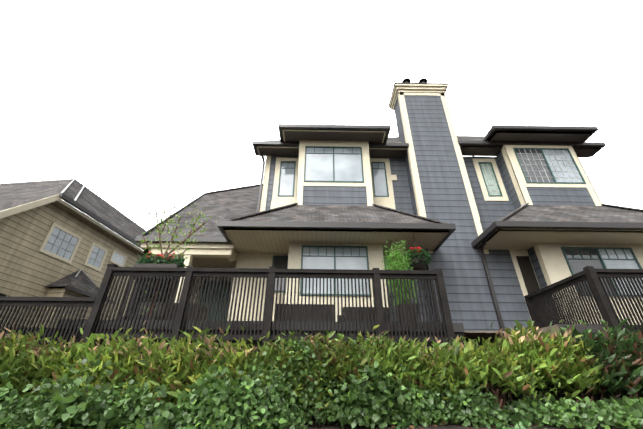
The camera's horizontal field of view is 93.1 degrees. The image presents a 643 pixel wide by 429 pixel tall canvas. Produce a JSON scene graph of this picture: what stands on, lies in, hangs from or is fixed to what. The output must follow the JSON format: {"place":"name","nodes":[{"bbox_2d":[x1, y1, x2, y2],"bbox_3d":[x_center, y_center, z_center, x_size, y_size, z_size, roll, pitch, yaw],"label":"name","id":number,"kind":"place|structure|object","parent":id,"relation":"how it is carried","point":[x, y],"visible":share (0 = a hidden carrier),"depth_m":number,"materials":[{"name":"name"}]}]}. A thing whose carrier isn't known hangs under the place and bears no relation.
{"place":"outdoors","nodes":[
{"label":"outdoors","id":0,"kind":"place"},
{"bbox_2d":[0,0,642,248],"label":"sky","id":1,"kind":"structure","parent":0,"point":[146,104],"materials":[{"name":"white"}]},
{"bbox_2d":[138,367,638,428],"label":"ground","id":2,"kind":"structure","parent":0,"point":[329,425],"depth_m":2.02,"materials":[{"name":"brown soil"}]},
{"bbox_2d":[0,293,95,358],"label":"fence","id":3,"kind":"object","parent":2,"relation":"on","point":[48,302],"visible":0.54,"depth_m":5.04,"materials":[{"name":"paint"}]},
{"bbox_2d":[0,178,145,327],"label":"neighbour house","id":4,"kind":"structure","parent":2,"relation":"on","point":[53,243],"depth_m":9.87,"materials":[{"name":"beige wood"}]},
{"bbox_2d":[137,200,211,316],"bbox_3d":[-3.101,0.833,6.203,1.422,2.812,0.678,1,-29,0],"label":"sapling tree","id":5,"kind":"object","parent":2,"relation":"on","point":[161,231],"depth_m":6.45,"materials":[{"name":"green plant"}]},
{"bbox_2d":[80,264,454,353],"bbox_3d":[-0.833,1.699,5.064,5.960,1.740,0.130,1,-29,0],"label":"fence","id":6,"kind":"object","parent":2,"relation":"on","point":[270,274],"visible":0.83,"depth_m":5.17,"materials":[{"name":"paint"}]},
{"bbox_2d":[0,327,606,363],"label":"deck skirt boards","id":7,"kind":"object","parent":2,"relation":"on","point":[472,335],"visible":0.15,"depth_m":5.03,"materials":[{"name":"paint"}]},
{"bbox_2d":[0,318,642,424],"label":"hedge","id":8,"kind":"object","parent":2,"relation":"on","point":[581,364],"depth_m":2.26,"materials":[{"name":"green plant"}]},
{"bbox_2d":[17,321,612,386],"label":"hedge sprig stems","id":9,"kind":"object","parent":8,"relation":"attached to","point":[339,350],"visible":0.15,"depth_m":2.42,"materials":[{"name":"plant"}]},
{"bbox_2d":[7,319,619,362],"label":"hedge sprigs","id":10,"kind":"object","parent":9,"relation":"attached to","point":[339,336],"visible":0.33,"depth_m":2.44,"materials":[{"name":"green plant"}]},
{"bbox_2d":[0,333,642,428],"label":"shrub leaves","id":11,"kind":"object","parent":2,"relation":"on","point":[368,403],"visible":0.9,"depth_m":1.95,"materials":[{"name":"green plant"}]},
{"bbox_2d":[58,78,642,337],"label":"townhouse","id":12,"kind":"structure","parent":2,"relation":"on","point":[512,224],"depth_m":7.96,"materials":[{"name":"grey wood"}]},
{"bbox_2d":[118,252,179,319],"bbox_3d":[-3.127,1.325,5.673,0.800,1.334,0.250,1,-29,0],"label":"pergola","id":13,"kind":"object","parent":12,"relation":"on","point":[156,265],"visible":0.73,"depth_m":5.72,"materials":[{"name":"brown wood"}]},
{"bbox_2d":[136,255,186,267],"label":"flower planter leaves","id":14,"kind":"object","parent":13,"relation":"on","point":[157,260],"visible":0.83,"depth_m":5.85,"materials":[{"name":"green plant"}]},
{"bbox_2d":[227,257,235,261],"bbox_3d":[-2.341,1.177,7.917,0.240,0.100,0.240,1,-29,0],"label":"porch lamp","id":15,"kind":"object","parent":12,"relation":"attached to","point":[233,259],"visible":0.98,"depth_m":7.86,"materials":[{"name":"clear glass"}]},
{"bbox_2d":[121,302,389,321],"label":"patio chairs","id":16,"kind":"object","parent":12,"relation":"on","point":[310,314],"visible":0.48,"depth_m":5.42,"materials":[{"name":"paint"}]},
{"bbox_2d":[395,304,417,322],"bbox_3d":[1.615,1.926,5.716,0.440,0.400,0.429,1,-29,0],"label":"conifer pot","id":17,"kind":"object","parent":12,"relation":"on","point":[406,313],"visible":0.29,"depth_m":5.60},
{"bbox_2d":[382,238,417,304],"bbox_3d":[1.572,1.204,6.176,0.678,1.493,0.737,1,-29,0],"label":"potted conifer","id":18,"kind":"object","parent":17,"relation":"on","point":[399,265],"depth_m":6.11,"materials":[{"name":"green plant"}]},
{"bbox_2d":[403,237,431,269],"bbox_3d":[2.053,0.807,6.638,0.607,0.860,0.606,1,-29,0],"label":"hanging basket","id":19,"kind":"object","parent":12,"relation":"hanging from","point":[428,257],"depth_m":6.39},
{"bbox_2d":[388,418,613,428],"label":"weed leaves","id":20,"kind":"object","parent":2,"relation":"on","point":[522,424],"visible":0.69,"depth_m":1.99,"materials":[{"name":"green plant"}]},
{"bbox_2d":[524,266,642,335],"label":"fence","id":21,"kind":"object","parent":2,"relation":"on","point":[591,276],"visible":0.69,"depth_m":5.48,"materials":[{"name":"paint"}]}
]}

